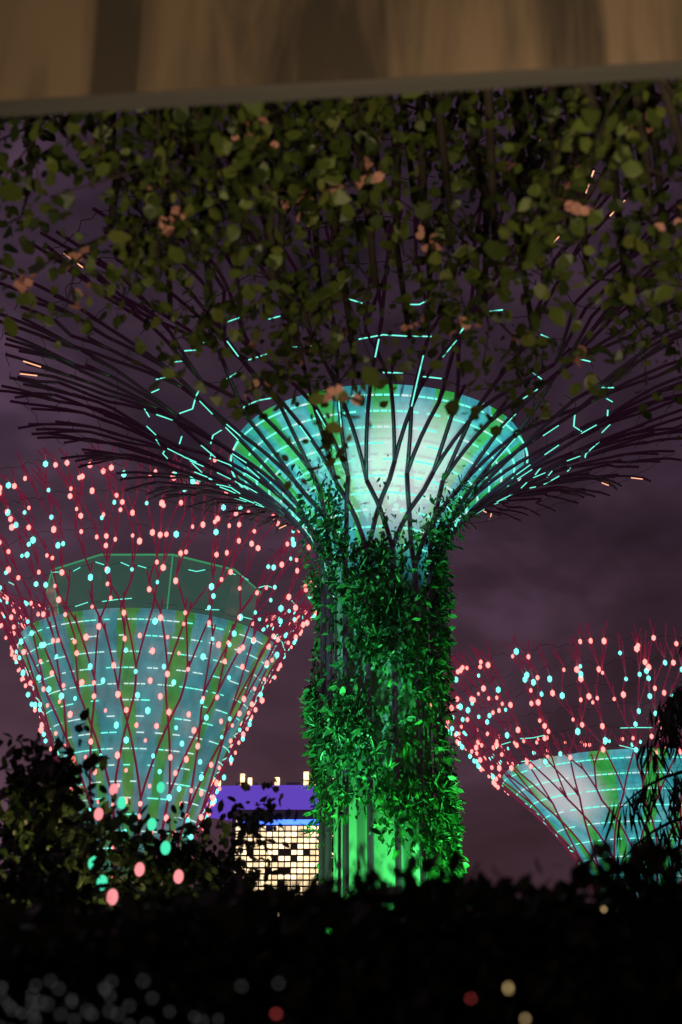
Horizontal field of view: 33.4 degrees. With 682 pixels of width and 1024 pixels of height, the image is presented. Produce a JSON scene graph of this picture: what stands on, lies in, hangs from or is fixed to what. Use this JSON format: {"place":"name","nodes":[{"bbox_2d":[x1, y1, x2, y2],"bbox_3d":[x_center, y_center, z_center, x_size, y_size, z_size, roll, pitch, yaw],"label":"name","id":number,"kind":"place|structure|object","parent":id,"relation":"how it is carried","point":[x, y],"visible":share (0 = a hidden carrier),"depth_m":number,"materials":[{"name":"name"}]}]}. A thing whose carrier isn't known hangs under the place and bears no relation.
{"place":"outdoors","nodes":[
{"label":"outdoors","id":0,"kind":"place"},
{"bbox_2d":[233,820,333,893],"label":"building facade","id":1,"kind":"structure","parent":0,"point":[299,857],"depth_m":598.20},
{"bbox_2d":[202,785,332,820],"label":"building top","id":2,"kind":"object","parent":1,"relation":"on","point":[296,797],"visible":0.2,"depth_m":608.10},
{"bbox_2d":[213,772,308,785],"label":"rooftop lights","id":3,"kind":"object","parent":2,"relation":"on","point":[306,777],"visible":0.23,"depth_m":614.95},
{"bbox_2d":[236,782,303,785],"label":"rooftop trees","id":4,"kind":"object","parent":2,"relation":"on","point":[287,783],"visible":0.1,"depth_m":616.07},
{"bbox_2d":[0,0,681,100],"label":"shelter beam","id":5,"kind":"structure","parent":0,"point":[57,48],"depth_m":3.24,"materials":[{"name":"brown wood"}]},
{"bbox_2d":[0,61,681,116],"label":"ceiling edge","id":6,"kind":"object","parent":5,"relation":"attached to","point":[384,86],"depth_m":3.18,"materials":[{"name":"brown wood"}]},
{"bbox_2d":[0,78,681,908],"label":"sky","id":7,"kind":"structure","parent":0,"point":[616,558],"materials":[{"name":"purple"}]},
{"bbox_2d":[233,384,524,908],"bbox_3d":[1.622,8.344,44.628,12.500,23.450,12.500,0,-24,0],"label":"supertree trunk","id":8,"kind":"object","parent":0,"point":[423,407],"visible":0.36,"depth_m":44.84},
{"bbox_2d":[278,454,485,931],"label":"climbing plants","id":9,"kind":"object","parent":8,"relation":"attached to","point":[322,753],"visible":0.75,"depth_m":43.35,"materials":[{"name":"green plant"}]},
{"bbox_2d":[602,638,681,905],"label":"tree","id":10,"kind":"object","parent":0,"point":[672,709],"depth_m":13.82,"materials":[{"name":"plant"}]},
{"bbox_3d":[-0.379,-1.806,-1.568,16.669,4.740,10.417,0,-24,0],"label":"shelter","id":11,"kind":"object","parent":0,"visible":0},
{"bbox_2d":[0,78,681,489],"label":"hanging foliage","id":12,"kind":"object","parent":11,"relation":"hanging from","point":[334,168],"depth_m":5.77,"materials":[{"name":"green plant"}]},
{"bbox_2d":[506,908,604,1020],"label":"lights","id":13,"kind":"object","parent":11,"relation":"attached to","point":[508,986],"visible":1,"depth_m":1.64},
{"label":"shelter paving","id":14,"kind":"structure","parent":0,"visible":0},
{"bbox_3d":[0.000,1.370,1.309,8.000,1.250,0.500,0,-24,0],"label":"shelter ledge wall","id":15,"kind":"object","parent":14,"relation":"on","visible":0},
{"bbox_2d":[0,979,279,1023],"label":"blurred lights","id":16,"kind":"object","parent":15,"relation":"on","point":[87,1010],"visible":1,"depth_m":1.46},
{"label":"ground","id":17,"kind":"structure","parent":0,"visible":0},
{"bbox_2d":[16,830,215,896],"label":"leaves","id":18,"kind":"object","parent":17,"relation":"on","point":[183,868],"visible":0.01,"depth_m":11.61,"materials":[{"name":"green plant"}]},
{"bbox_2d":[0,788,246,906],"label":"garden tree","id":19,"kind":"object","parent":17,"relation":"on","point":[172,860],"depth_m":8.69,"materials":[{"name":"plant"}]},
{"bbox_2d":[0,708,280,916],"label":"garden tree","id":20,"kind":"object","parent":17,"relation":"on","point":[39,868],"depth_m":7.10,"materials":[{"name":"black plant"}]},
{"bbox_2d":[88,782,183,904],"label":"lights","id":21,"kind":"object","parent":20,"relation":"attached to","point":[178,876],"depth_m":7.62},
{"bbox_2d":[18,608,275,885],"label":"supertree","id":22,"kind":"object","parent":17,"relation":"on","point":[108,699],"visible":0.48,"depth_m":75.25,"materials":[{"name":"teal metal"}]},
{"bbox_2d":[17,618,272,848],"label":"light strips","id":23,"kind":"object","parent":22,"relation":"on","point":[138,699],"visible":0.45,"depth_m":75.12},
{"bbox_2d":[46,556,259,625],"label":"supertree pavilion","id":24,"kind":"structure","parent":22,"relation":"on","point":[193,585],"depth_m":78.29,"materials":[{"name":"green glass"}]},
{"bbox_2d":[46,554,260,626],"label":"supertree pavilion edges","id":25,"kind":"object","parent":24,"relation":"attached to","point":[172,555],"visible":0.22,"depth_m":78.37,"materials":[{"name":"green metal"}]},
{"bbox_2d":[0,440,319,882],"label":"supertree branches","id":26,"kind":"object","parent":17,"relation":"on","point":[35,693],"visible":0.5,"depth_m":75.23,"materials":[{"name":"red"}]},
{"bbox_2d":[0,453,305,631],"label":"light strips","id":27,"kind":"object","parent":26,"relation":"attached to","point":[120,562],"visible":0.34,"depth_m":74.23,"materials":[{"name":"red plastic"}]},
{"bbox_2d":[9,562,304,864],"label":"light strips","id":28,"kind":"object","parent":26,"relation":"attached to","point":[163,684],"visible":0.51,"depth_m":75.21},
{"bbox_2d":[0,459,333,877],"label":"lights","id":29,"kind":"object","parent":26,"relation":"attached to","point":[160,617],"visible":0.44,"depth_m":74.92},
{"bbox_2d":[113,777,311,914],"bbox_3d":[-1.710,3.505,8.563,3.360,3.242,3.746,0,-24,0],"label":"garden tree","id":30,"kind":"object","parent":17,"relation":"on","point":[225,882],"depth_m":9.53,"materials":[{"name":"plant"}]},
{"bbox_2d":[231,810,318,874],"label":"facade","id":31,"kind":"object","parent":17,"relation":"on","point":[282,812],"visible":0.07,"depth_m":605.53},
{"bbox_2d":[259,819,318,824],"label":"blue band","id":32,"kind":"object","parent":31,"relation":"attached to","point":[296,822],"depth_m":603.36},
{"bbox_2d":[0,834,681,1023],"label":"hedge","id":33,"kind":"object","parent":17,"relation":"on","point":[438,900],"depth_m":2.98,"materials":[{"name":"black plant"}]},
{"bbox_2d":[0,108,681,930],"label":"supertree branches","id":34,"kind":"object","parent":17,"relation":"on","point":[490,498],"visible":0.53,"depth_m":45.89,"materials":[{"name":"purple metal"}]},
{"bbox_2d":[20,170,642,528],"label":"lights","id":35,"kind":"object","parent":34,"relation":"attached to","point":[285,525],"visible":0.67,"depth_m":48.11},
{"bbox_2d":[0,137,681,528],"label":"supertree cables","id":36,"kind":"object","parent":34,"relation":"attached to","point":[348,379],"visible":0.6,"depth_m":48.07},
{"bbox_2d":[156,328,595,513],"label":"light strips","id":37,"kind":"object","parent":34,"relation":"attached to","point":[244,486],"visible":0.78,"depth_m":47.46,"materials":[{"name":"teal plastic"}]},
{"bbox_2d":[144,299,613,573],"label":"light strips","id":38,"kind":"object","parent":34,"relation":"attached to","point":[360,476],"visible":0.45,"depth_m":45.23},
{"bbox_2d":[232,394,527,546],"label":"light strips","id":39,"kind":"object","parent":34,"relation":"attached to","point":[233,449],"visible":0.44,"depth_m":45.19,"materials":[{"name":"teal plastic"}]},
{"bbox_2d":[430,619,681,900],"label":"supertree branches","id":40,"kind":"object","parent":17,"relation":"on","point":[574,855],"visible":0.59,"depth_m":81.43,"materials":[{"name":"red"}]},
{"bbox_2d":[430,635,681,794],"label":"lights","id":41,"kind":"object","parent":40,"relation":"attached to","point":[576,670],"visible":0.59,"depth_m":80.92},
{"bbox_2d":[447,635,681,786],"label":"supertree cables","id":42,"kind":"object","parent":40,"relation":"attached to","point":[557,710],"visible":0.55,"depth_m":79.43,"materials":[{"name":"red plastic"}]},
{"bbox_2d":[501,727,681,879],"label":"light strips","id":43,"kind":"object","parent":40,"relation":"attached to","point":[589,791],"visible":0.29,"depth_m":80.81,"materials":[{"name":"teal plastic"}]},
{"bbox_2d":[503,748,681,910],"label":"supertree funnel","id":44,"kind":"object","parent":17,"relation":"on","point":[569,818],"visible":0.4,"depth_m":81.18,"materials":[{"name":"teal metal"}]},
{"bbox_2d":[516,757,670,858],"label":"light strips","id":45,"kind":"object","parent":44,"relation":"on","point":[601,806],"visible":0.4,"depth_m":80.60,"materials":[{"name":"teal plastic"}]}
]}

